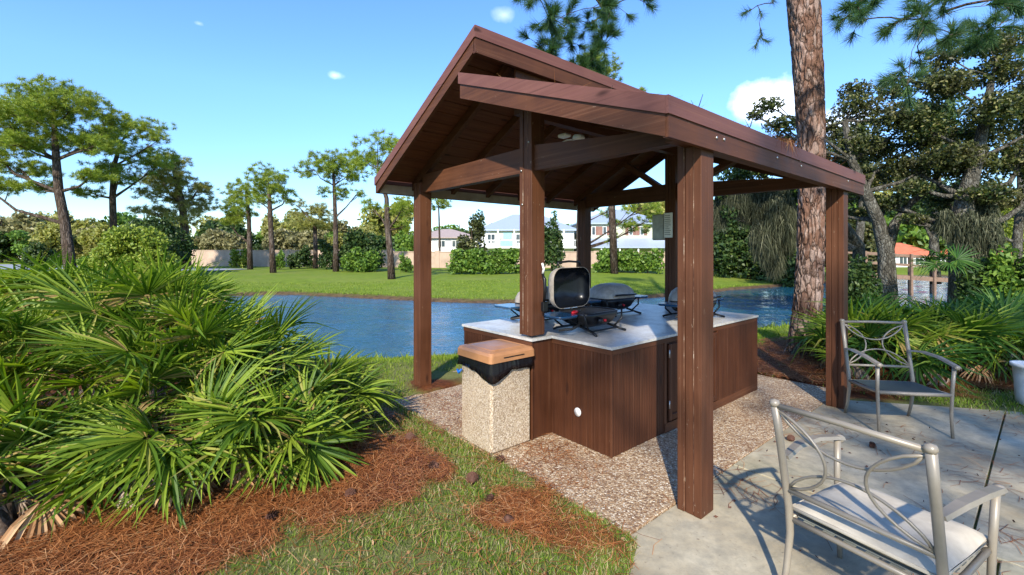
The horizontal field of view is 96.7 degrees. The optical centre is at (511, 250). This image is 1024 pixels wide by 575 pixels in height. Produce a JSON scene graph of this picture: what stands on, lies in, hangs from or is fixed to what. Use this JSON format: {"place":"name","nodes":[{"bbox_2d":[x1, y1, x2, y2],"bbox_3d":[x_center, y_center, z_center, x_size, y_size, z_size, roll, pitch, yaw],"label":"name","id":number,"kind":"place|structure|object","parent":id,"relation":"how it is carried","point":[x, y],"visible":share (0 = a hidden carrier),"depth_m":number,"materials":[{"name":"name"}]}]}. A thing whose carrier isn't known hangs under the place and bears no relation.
{"place":"outdoors","nodes":[
{"label":"outdoors","id":0,"kind":"place"},
{"bbox_2d":[6,278,758,299],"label":"grass","id":1,"kind":"structure","parent":0,"point":[450,289],"depth_m":23.03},
{"bbox_2d":[0,260,1023,574],"bbox_3d":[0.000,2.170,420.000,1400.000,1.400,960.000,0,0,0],"label":"ground","id":2,"kind":"structure","parent":0,"point":[440,276],"depth_m":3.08,"materials":[{"name":"plant"}]},
{"bbox_2d":[0,231,17,259],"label":"background tree","id":3,"kind":"object","parent":2,"relation":"on","point":[5,240],"visible":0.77,"depth_m":60.20,"materials":[{"name":"green plant"}]},
{"bbox_2d":[4,230,31,259],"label":"background tree","id":4,"kind":"object","parent":2,"relation":"on","point":[17,234],"visible":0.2,"depth_m":54.44,"materials":[{"name":"green plant"}]},
{"bbox_2d":[0,209,46,255],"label":"background tree","id":5,"kind":"object","parent":2,"relation":"on","point":[23,221],"visible":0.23,"depth_m":60.52,"materials":[{"name":"green plant"}]},
{"bbox_2d":[19,240,59,269],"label":"shrub","id":6,"kind":"object","parent":2,"relation":"on","point":[33,249],"visible":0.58,"depth_m":37.60,"materials":[{"name":"green plant"}]},
{"bbox_2d":[27,221,62,263],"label":"background tree","id":7,"kind":"object","parent":2,"relation":"on","point":[39,234],"visible":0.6,"depth_m":52.30,"materials":[{"name":"plant"}]},
{"bbox_2d":[0,286,107,462],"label":"saw palmetto","id":8,"kind":"object","parent":2,"relation":"on","point":[32,351],"visible":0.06,"depth_m":3.80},
{"bbox_2d":[0,411,109,551],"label":"saw palmetto","id":9,"kind":"object","parent":2,"relation":"on","point":[9,519],"visible":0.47,"depth_m":2.66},
{"bbox_2d":[0,246,122,403],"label":"saw palmetto","id":10,"kind":"object","parent":2,"relation":"on","point":[44,265],"visible":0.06,"depth_m":4.57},
{"bbox_2d":[0,73,138,268],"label":"slash pine","id":11,"kind":"object","parent":2,"relation":"on","point":[41,102],"visible":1,"depth_m":30.73,"materials":[{"name":"plant"}]},
{"bbox_2d":[49,210,103,255],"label":"background tree","id":12,"kind":"object","parent":2,"relation":"on","point":[76,224],"visible":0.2,"depth_m":61.07,"materials":[{"name":"plant"}]},
{"bbox_2d":[0,296,153,485],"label":"saw palmetto","id":13,"kind":"object","parent":2,"relation":"on","point":[11,325],"visible":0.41,"depth_m":3.38,"materials":[{"name":"plant"}]},
{"bbox_2d":[0,369,171,529],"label":"saw palmetto","id":14,"kind":"object","parent":2,"relation":"on","point":[28,421],"visible":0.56,"depth_m":2.79,"materials":[{"name":"plant"}]},
{"bbox_2d":[80,222,108,256],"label":"background tree","id":15,"kind":"object","parent":2,"relation":"on","point":[94,236],"visible":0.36,"depth_m":52.41,"materials":[{"name":"plant"}]},
{"bbox_2d":[0,248,240,442],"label":"saw palmetto","id":16,"kind":"object","parent":2,"relation":"on","point":[32,289],"visible":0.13,"depth_m":4.14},
{"bbox_2d":[62,116,181,228],"bbox_3d":[-30.775,-4.433,36.148,7.562,12.938,5.728,0,0,-24],"label":"slash pine","id":17,"kind":"object","parent":2,"relation":"on","point":[116,167],"visible":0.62,"depth_m":35.88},
{"bbox_2d":[86,223,181,275],"bbox_3d":[-23.159,0.094,28.014,5.477,3.551,2.997,0,0,0],"label":"shrub","id":18,"kind":"object","parent":2,"relation":"on","point":[117,242],"visible":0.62,"depth_m":27.25,"materials":[{"name":"green plant"}]},
{"bbox_2d":[22,243,247,398],"bbox_3d":[-4.136,1.033,5.302,1.703,2.282,2.092,0,0,0],"label":"saw palmetto","id":19,"kind":"object","parent":2,"relation":"on","point":[176,265],"visible":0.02,"depth_m":5.17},
{"bbox_2d":[0,291,274,484],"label":"saw palmetto","id":20,"kind":"object","parent":2,"relation":"on","point":[148,371],"visible":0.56,"depth_m":3.32,"materials":[{"name":"plant"}]},
{"bbox_2d":[2,250,280,423],"bbox_3d":[-3.218,1.072,4.277,1.936,2.224,1.845,0,0,0],"label":"saw palmetto","id":21,"kind":"object","parent":2,"relation":"on","point":[122,294],"visible":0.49,"depth_m":4.02,"materials":[{"name":"plant"}]},
{"bbox_2d":[0,348,307,542],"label":"saw palmetto","id":22,"kind":"object","parent":2,"relation":"on","point":[115,460],"visible":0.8,"depth_m":2.83,"materials":[{"name":"plant"}]},
{"bbox_2d":[121,215,197,264],"bbox_3d":[-24.720,-0.246,30.757,5.248,4.389,4.485,0,0,0],"label":"shrub","id":23,"kind":"object","parent":2,"relation":"on","point":[180,248],"visible":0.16,"depth_m":31.19,"materials":[{"name":"green plant"}]},
{"bbox_2d":[125,151,224,268],"bbox_3d":[-29.953,-3.511,40.361,7.762,10.650,5.801,0,0,17],"label":"slash pine","id":24,"kind":"object","parent":2,"relation":"on","point":[176,182],"visible":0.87,"depth_m":39.66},
{"bbox_2d":[89,305,332,451],"bbox_3d":[-2.313,1.272,3.883,1.687,1.702,2.022,0,0,21],"label":"saw palmetto","id":25,"kind":"object","parent":2,"relation":"on","point":[272,356],"visible":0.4,"depth_m":3.77,"materials":[{"name":"plant"}]},
{"bbox_2d":[200,228,243,249],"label":"background tree","id":26,"kind":"object","parent":2,"relation":"on","point":[216,243],"visible":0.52,"depth_m":53.13,"materials":[{"name":"green plant"}]},
{"bbox_2d":[196,220,254,241],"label":"background tree","id":27,"kind":"object","parent":2,"relation":"on","point":[210,224],"visible":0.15,"depth_m":62.38,"materials":[{"name":"green plant"}]},
{"bbox_2d":[222,233,246,249],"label":"background tree","id":28,"kind":"object","parent":2,"relation":"on","point":[232,242],"visible":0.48,"depth_m":53.45,"materials":[{"name":"green plant"}]},
{"bbox_2d":[228,248,246,267],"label":"shrub","id":29,"kind":"object","parent":2,"relation":"on","point":[236,261],"visible":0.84,"depth_m":43.62,"materials":[{"name":"green plant"}]},
{"bbox_2d":[215,175,261,269],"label":"slash pine","id":30,"kind":"object","parent":2,"relation":"on","point":[234,200],"visible":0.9,"depth_m":39.79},
{"bbox_2d":[123,357,385,520],"bbox_3d":[-1.789,1.475,3.450,1.526,1.369,1.727,0,0,0],"label":"saw palmetto","id":31,"kind":"object","parent":2,"relation":"on","point":[320,431],"visible":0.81,"depth_m":3.16,"materials":[{"name":"plant"}]},
{"bbox_2d":[165,281,345,433],"bbox_3d":[-2.596,1.275,4.605,1.604,1.894,1.913,0,0,0],"label":"saw palmetto","id":32,"kind":"object","parent":2,"relation":"on","point":[284,325],"visible":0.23,"depth_m":4.84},
{"bbox_2d":[242,160,298,272],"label":"slash pine","id":33,"kind":"object","parent":2,"relation":"on","point":[267,174],"visible":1,"depth_m":33.85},
{"bbox_2d":[260,228,292,249],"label":"background tree","id":34,"kind":"object","parent":2,"relation":"on","point":[280,234],"visible":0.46,"depth_m":52.99,"materials":[{"name":"green plant"}]},
{"bbox_2d":[0,390,554,574],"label":"pine straw","id":35,"kind":"object","parent":2,"relation":"on","point":[128,523],"visible":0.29,"depth_m":2.74,"materials":[{"name":"plant"}]},
{"bbox_2d":[260,213,303,240],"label":"background tree","id":36,"kind":"object","parent":2,"relation":"on","point":[277,224],"visible":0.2,"depth_m":60.15,"materials":[{"name":"plant"}]},
{"bbox_2d":[191,249,394,266],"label":"garden wall","id":37,"kind":"structure","parent":2,"relation":"on","point":[260,257],"depth_m":48.28,"materials":[{"name":"beige paint"}]},
{"bbox_2d":[286,245,312,268],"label":"shrub","id":38,"kind":"object","parent":2,"relation":"on","point":[299,258],"visible":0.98,"depth_m":41.67,"materials":[{"name":"green plant"}]},
{"bbox_2d":[285,229,323,249],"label":"background tree","id":39,"kind":"object","parent":2,"relation":"on","point":[306,238],"visible":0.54,"depth_m":51.81,"materials":[{"name":"green plant"}]},
{"bbox_2d":[284,197,332,268],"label":"slash pine","id":40,"kind":"object","parent":2,"relation":"on","point":[321,212],"visible":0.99,"depth_m":41.81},
{"bbox_2d":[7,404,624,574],"bbox_3d":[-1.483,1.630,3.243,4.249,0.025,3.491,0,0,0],"label":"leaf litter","id":41,"kind":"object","parent":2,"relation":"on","point":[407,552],"visible":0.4,"depth_m":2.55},
{"bbox_2d":[317,238,332,269],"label":"shrub","id":42,"kind":"object","parent":2,"relation":"on","point":[326,248],"visible":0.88,"depth_m":39.86,"materials":[{"name":"green plant"}]},
{"bbox_2d":[291,147,368,271],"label":"slash pine","id":43,"kind":"object","parent":2,"relation":"on","point":[332,168],"visible":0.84,"depth_m":35.80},
{"bbox_2d":[259,339,408,464],"bbox_3d":[-1.601,1.532,4.162,1.346,1.480,1.694,0,0,0],"label":"saw palmetto","id":44,"kind":"object","parent":2,"relation":"on","point":[370,390],"visible":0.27,"depth_m":4.17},
{"bbox_2d":[340,246,380,271],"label":"shrub","id":45,"kind":"object","parent":2,"relation":"on","point":[356,260],"visible":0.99,"depth_m":34.86,"materials":[{"name":"green plant"}]},
{"bbox_2d":[338,226,385,270],"bbox_3d":[-12.207,-0.131,37.152,3.932,3.755,2.944,0,0,0],"label":"shrub","id":46,"kind":"object","parent":2,"relation":"on","point":[364,242],"visible":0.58,"depth_m":36.53,"materials":[{"name":"green plant"}]},
{"bbox_2d":[108,399,640,574],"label":"fallen needles","id":47,"kind":"object","parent":2,"relation":"on","point":[411,557],"visible":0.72,"depth_m":2.65,"materials":[{"name":"plant"}]},
{"bbox_2d":[343,128,413,278],"bbox_3d":[-7.913,-2.817,27.371,5.520,9.168,3.206,0,0,13],"label":"slash pine","id":48,"kind":"object","parent":2,"relation":"on","point":[373,160],"visible":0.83,"depth_m":27.39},
{"bbox_2d":[357,196,413,237],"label":"background tree","id":49,"kind":"object","parent":2,"relation":"on","point":[374,219],"visible":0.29,"depth_m":58.56,"materials":[{"name":"plant"}]},
{"bbox_2d":[393,229,431,250],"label":"background tree","id":50,"kind":"object","parent":2,"relation":"on","point":[405,242],"visible":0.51,"depth_m":51.82,"materials":[{"name":"green plant"}]},
{"bbox_2d":[431,198,452,250],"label":"slash pine","id":51,"kind":"object","parent":2,"relation":"on","point":[442,203],"visible":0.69,"depth_m":51.92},
{"bbox_2d":[431,229,479,250],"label":"house","id":52,"kind":"structure","parent":2,"relation":"on","point":[449,237],"depth_m":62.00,"materials":[{"name":"white"}]},
{"bbox_2d":[446,248,489,273],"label":"shrub","id":53,"kind":"object","parent":2,"relation":"on","point":[473,261],"visible":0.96,"depth_m":31.60,"materials":[{"name":"green plant"}]},
{"bbox_2d":[456,209,487,251],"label":"tree","id":54,"kind":"object","parent":2,"relation":"on","point":[474,224],"visible":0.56,"depth_m":39.77,"materials":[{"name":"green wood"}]},
{"bbox_2d":[481,247,519,274],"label":"shrub","id":55,"kind":"object","parent":2,"relation":"on","point":[501,260],"visible":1,"depth_m":31.54,"materials":[{"name":"green plant"}]},
{"bbox_2d":[478,215,575,250],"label":"house","id":56,"kind":"structure","parent":2,"relation":"on","point":[503,233],"depth_m":56.96,"materials":[{"name":"white"}]},
{"bbox_2d":[423,452,632,557],"bbox_3d":[-0.006,1.623,3.009,1.730,0.044,0.754,0,0,31],"label":"pine straw","id":57,"kind":"object","parent":2,"relation":"on","point":[556,522],"visible":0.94,"depth_m":2.75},
{"bbox_2d":[307,321,789,361],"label":"grass","id":58,"kind":"structure","parent":2,"relation":"on","point":[767,327],"depth_m":8.66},
{"bbox_2d":[393,251,713,269],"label":"garden wall","id":59,"kind":"structure","parent":2,"relation":"on","point":[439,259],"depth_m":43.65,"materials":[{"name":"beige paint"}]},
{"bbox_2d":[544,210,565,270],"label":"shrub","id":60,"kind":"object","parent":2,"relation":"on","point":[554,249],"visible":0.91,"depth_m":33.67,"materials":[{"name":"green plant"}]},
{"bbox_2d":[578,51,647,273],"bbox_3d":[6.141,-5.852,30.318,5.241,14.832,3.395,0,0,-22],"label":"slash pine","id":61,"kind":"object","parent":2,"relation":"on","point":[613,244],"visible":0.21,"depth_m":29.80,"materials":[{"name":"green plant"}]},
{"bbox_2d":[591,247,641,272],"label":"shrub","id":62,"kind":"object","parent":2,"relation":"on","point":[625,258],"visible":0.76,"depth_m":30.55,"materials":[{"name":"green plant"}]},
{"bbox_2d":[570,210,664,250],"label":"house","id":63,"kind":"structure","parent":2,"relation":"on","point":[638,241],"depth_m":57.92,"materials":[{"name":"white"}]},
{"bbox_2d":[576,202,664,266],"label":"slash pine","id":64,"kind":"object","parent":2,"relation":"on","point":[629,223],"visible":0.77,"depth_m":32.80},
{"bbox_2d":[631,248,664,273],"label":"shrub","id":65,"kind":"object","parent":2,"relation":"on","point":[652,261],"visible":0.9,"depth_m":30.70,"materials":[{"name":"green plant"}]},
{"bbox_2d":[713,216,784,280],"bbox_3d":[15.678,-1.007,29.988,5.932,6.354,4.067,0,0,0],"label":"shrub","id":66,"kind":"object","parent":2,"relation":"on","point":[730,252],"visible":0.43,"depth_m":29.65,"materials":[{"name":"green plant"}]},
{"bbox_2d":[513,0,1023,358],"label":"slash pine","id":67,"kind":"object","parent":2,"relation":"on","point":[804,17],"visible":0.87,"depth_m":6.30,"materials":[{"name":"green plant"}]},
{"bbox_2d":[768,202,796,286],"bbox_3d":[16.724,-0.521,26.932,3.335,6.217,2.742,0,0,0],"label":"shrub","id":68,"kind":"object","parent":2,"relation":"on","point":[789,273],"visible":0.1,"depth_m":26.29,"materials":[{"name":"green plant"}]},
{"bbox_2d":[713,134,865,282],"bbox_3d":[9.059,-0.332,14.087,5.946,6.529,2.462,0,0,-7],"label":"live oak","id":69,"kind":"object","parent":2,"relation":"on","point":[770,218],"visible":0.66,"depth_m":13.65,"materials":[{"name":"green plant"}]},
{"bbox_2d":[783,291,916,361],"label":"saw palmetto","id":70,"kind":"object","parent":2,"relation":"on","point":[876,302],"visible":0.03,"depth_m":6.88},
{"bbox_2d":[824,209,877,276],"bbox_3d":[25.117,-0.473,34.006,4.434,5.406,3.214,0,0,28],"label":"shrub","id":71,"kind":"object","parent":2,"relation":"on","point":[869,242],"visible":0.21,"depth_m":33.03,"materials":[{"name":"green plant"}]},
{"bbox_2d":[746,63,966,304],"bbox_3d":[8.577,-1.357,11.695,5.320,6.385,2.684,0,0,0],"label":"live oak","id":72,"kind":"object","parent":2,"relation":"on","point":[854,149],"visible":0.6,"depth_m":11.40,"materials":[{"name":"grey plant"}]},
{"bbox_2d":[848,254,883,305],"bbox_3d":[8.057,0.908,10.530,0.934,1.701,0.662,0,0,0],"label":"shrub","id":73,"kind":"object","parent":2,"relation":"on","point":[861,280],"visible":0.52,"depth_m":10.38,"materials":[{"name":"green plant"}]},
{"bbox_2d":[782,289,955,386],"bbox_3d":[4.685,1.283,6.058,1.896,1.633,1.770,0,0,30],"label":"saw palmetto","id":74,"kind":"object","parent":2,"relation":"on","point":[856,371],"visible":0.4,"depth_m":5.87,"materials":[{"name":"plant"}]},
{"bbox_2d":[826,113,945,242],"bbox_3d":[15.183,-2.276,20.020,5.402,7.494,3.685,0,0,0],"label":"tall tree","id":75,"kind":"object","parent":2,"relation":"on","point":[860,226],"visible":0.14,"depth_m":19.53,"materials":[{"name":"plant"}]},
{"bbox_2d":[757,336,1023,399],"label":"pine straw","id":76,"kind":"object","parent":2,"relation":"on","point":[807,367],"visible":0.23,"depth_m":6.11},
{"bbox_2d":[766,362,1023,414],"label":"grass","id":77,"kind":"structure","parent":2,"relation":"on","point":[983,395],"depth_m":5.05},
{"bbox_2d":[811,292,1000,395],"bbox_3d":[5.107,1.354,5.983,1.920,1.607,1.823,0,0,-38],"label":"saw palmetto","id":78,"kind":"object","parent":2,"relation":"on","point":[923,364],"visible":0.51,"depth_m":5.66,"materials":[{"name":"plant"}]},
{"bbox_2d":[881,208,946,249],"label":"background tree","id":79,"kind":"object","parent":2,"relation":"on","point":[915,235],"visible":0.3,"depth_m":49.54,"materials":[{"name":"green plant"}]},
{"bbox_2d":[895,243,947,266],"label":"house","id":80,"kind":"structure","parent":2,"relation":"on","point":[901,248],"depth_m":46.20,"materials":[{"name":"white"}]},
{"bbox_2d":[885,93,988,283],"bbox_3d":[20.412,-2.957,22.002,4.697,9.150,3.885,0,0,0],"label":"tall tree","id":81,"kind":"object","parent":2,"relation":"on","point":[933,243],"visible":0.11,"depth_m":21.68,"materials":[{"name":"green plant"}]},
{"bbox_2d":[909,244,984,283],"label":"saw palmetto","id":82,"kind":"object","parent":2,"relation":"on","point":[929,263],"visible":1,"depth_m":9.70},
{"bbox_2d":[874,293,1023,386],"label":"saw palmetto","id":83,"kind":"object","parent":2,"relation":"on","point":[996,334],"visible":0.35,"depth_m":5.66,"materials":[{"name":"plant"}]},
{"bbox_2d":[875,28,1023,302],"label":"live oak","id":84,"kind":"object","parent":2,"relation":"on","point":[969,217],"visible":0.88,"depth_m":10.45,"materials":[{"name":"green plant"}]},
{"bbox_2d":[923,292,1023,365],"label":"saw palmetto","id":85,"kind":"object","parent":2,"relation":"on","point":[978,300],"visible":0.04,"depth_m":6.85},
{"bbox_2d":[926,284,1023,382],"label":"saw palmetto","id":86,"kind":"object","parent":2,"relation":"on","point":[1007,368],"visible":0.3,"depth_m":5.93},
{"bbox_2d":[954,257,1020,302],"bbox_3d":[10.519,0.948,9.999,1.277,1.639,0.820,0,0,0],"label":"shrub","id":87,"kind":"object","parent":2,"relation":"on","point":[975,279],"visible":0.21,"depth_m":9.97,"materials":[{"name":"green plant"}]},
{"bbox_2d":[955,90,1023,269],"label":"tall tree","id":88,"kind":"object","parent":2,"relation":"on","point":[1017,240],"visible":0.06,"depth_m":19.91,"materials":[{"name":"plant"}]},
{"bbox_2d":[979,243,1023,304],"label":"shrub","id":89,"kind":"object","parent":2,"relation":"on","point":[1006,271],"visible":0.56,"depth_m":9.60,"materials":[{"name":"green plant"}]},
{"bbox_2d":[1009,360,1023,404],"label":"planter","id":90,"kind":"object","parent":2,"relation":"on","point":[1018,371],"visible":0.96,"depth_m":4.88,"materials":[{"name":"white ceramic"}]},
{"bbox_2d":[0,0,1023,240],"label":"sky","id":91,"kind":"structure","parent":0,"point":[242,83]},
{"bbox_2d":[168,275,947,358],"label":"water","id":92,"kind":"structure","parent":0,"point":[379,326],"depth_m":15.00,"materials":[{"name":"blue liquid"}]},
{"bbox_2d":[848,251,947,295],"bbox_3d":[18.720,1.280,22.000,4.432,2.540,1.440,0,0,0],"label":"footbridge","id":93,"kind":"object","parent":92,"relation":"in","point":[910,278],"visible":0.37,"depth_m":21.35,"materials":[{"name":"brown wood"}]},
{"bbox_2d":[394,371,825,536],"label":"pavilion floor","id":94,"kind":"structure","parent":0,"point":[647,482],"depth_m":3.69,"materials":[{"name":"gravel"}]},
{"bbox_2d":[457,339,534,454],"bbox_3d":[-0.150,1.229,3.951,0.521,0.842,0.500,0,0,-40],"label":"litter bin","id":95,"kind":"object","parent":94,"relation":"on","point":[496,395],"visible":0.99,"depth_m":3.80,"materials":[{"name":"stone"}]},
{"bbox_2d":[483,433,596,491],"bbox_3d":[0.301,1.630,3.557,0.835,0.030,1.247,0,0,-40],"label":"pine straw","id":96,"kind":"object","parent":94,"relation":"on","point":[548,450],"visible":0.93,"depth_m":3.60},
{"bbox_2d":[398,389,803,507],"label":"fallen needles","id":97,"kind":"object","parent":94,"relation":"on","point":[568,454],"visible":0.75,"depth_m":3.60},
{"bbox_2d":[462,303,758,457],"bbox_3d":[1.208,1.206,5.077,3.057,0.881,1.754,0,0,-40],"label":"counter cabinet","id":98,"kind":"object","parent":94,"relation":"on","point":[611,393],"visible":0.71,"depth_m":4.03,"materials":[{"name":"brown wood"}]},
{"bbox_2d":[494,286,564,320],"bbox_3d":[0.331,0.583,5.065,1.140,0.373,0.532,0,0,-38],"label":"gas grill","id":99,"kind":"object","parent":98,"relation":"on","point":[516,306],"visible":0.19,"depth_m":4.87,"materials":[{"name":"black metal"}]},
{"bbox_2d":[544,260,625,336],"bbox_3d":[0.606,0.432,4.343,0.869,0.674,0.645,0,0,-42],"label":"gas grill","id":100,"kind":"object","parent":98,"relation":"on","point":[569,288],"visible":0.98,"depth_m":4.51,"materials":[{"name":"black metal"}]},
{"bbox_2d":[585,283,647,316],"bbox_3d":[1.225,0.583,5.587,1.140,0.373,0.532,0,0,-36],"label":"gas grill","id":101,"kind":"object","parent":98,"relation":"on","point":[618,296],"visible":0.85,"depth_m":5.42,"materials":[{"name":"grey metal"}]},
{"bbox_2d":[658,288,724,317],"bbox_3d":[2.092,0.583,5.247,1.140,0.373,0.532,0,0,-43],"label":"gas grill","id":102,"kind":"object","parent":98,"relation":"on","point":[672,302],"visible":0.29,"depth_m":5.18,"materials":[{"name":"black metal"}]},
{"bbox_2d":[374,25,864,518],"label":"pavilion","id":103,"kind":"structure","parent":94,"relation":"on","point":[479,129],"depth_m":4.14,"materials":[{"name":"brown wood"}]},
{"bbox_2d":[652,214,664,239],"bbox_3d":[2.083,-0.330,6.407,0.112,0.360,0.200,0,0,-40],"label":"meter box","id":104,"kind":"object","parent":103,"relation":"attached to","point":[657,226],"visible":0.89,"depth_m":6.37,"materials":[{"name":"grey metal"}]},
{"bbox_2d":[652,215,663,238],"bbox_3d":[2.045,-0.330,6.373,0.010,0.340,0.180,0,0,-40],"label":"box door","id":105,"kind":"structure","parent":104,"relation":"in","point":[657,220],"depth_m":6.37,"materials":[{"name":"grey metal"}]},
{"bbox_2d":[311,329,1023,407],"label":"grass","id":106,"kind":"structure","parent":0,"point":[452,357],"depth_m":6.32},
{"bbox_2d":[629,466,996,574],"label":"patio","id":107,"kind":"structure","parent":0,"point":[740,536],"depth_m":2.58,"materials":[{"name":"concrete"}]},
{"bbox_2d":[769,399,1007,574],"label":"patio chair","id":108,"kind":"object","parent":107,"relation":"on","point":[901,536],"visible":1,"depth_m":1.94,"materials":[{"name":"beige metal"}]},
{"bbox_2d":[733,400,1004,528],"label":"patio","id":109,"kind":"structure","parent":0,"point":[910,483],"depth_m":3.74,"materials":[{"name":"concrete"}]},
{"bbox_2d":[839,319,961,438],"bbox_3d":[3.634,1.177,4.334,0.682,0.954,0.678,0,0,9],"label":"patio chair","id":110,"kind":"object","parent":109,"relation":"on","point":[911,388],"visible":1,"depth_m":4.41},
{"bbox_2d":[976,411,1023,567],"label":"patio","id":111,"kind":"structure","parent":0,"point":[1010,445],"depth_m":3.12,"materials":[{"name":"concrete"}]},
{"bbox_2d":[626,397,1023,574],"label":"fallen needles","id":112,"kind":"object","parent":111,"relation":"on","point":[887,483],"visible":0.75,"depth_m":3.27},
{"bbox_2d":[999,560,1023,574],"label":"patio","id":113,"kind":"structure","parent":0,"point":[1011,569],"depth_m":2.36,"materials":[{"name":"concrete"}]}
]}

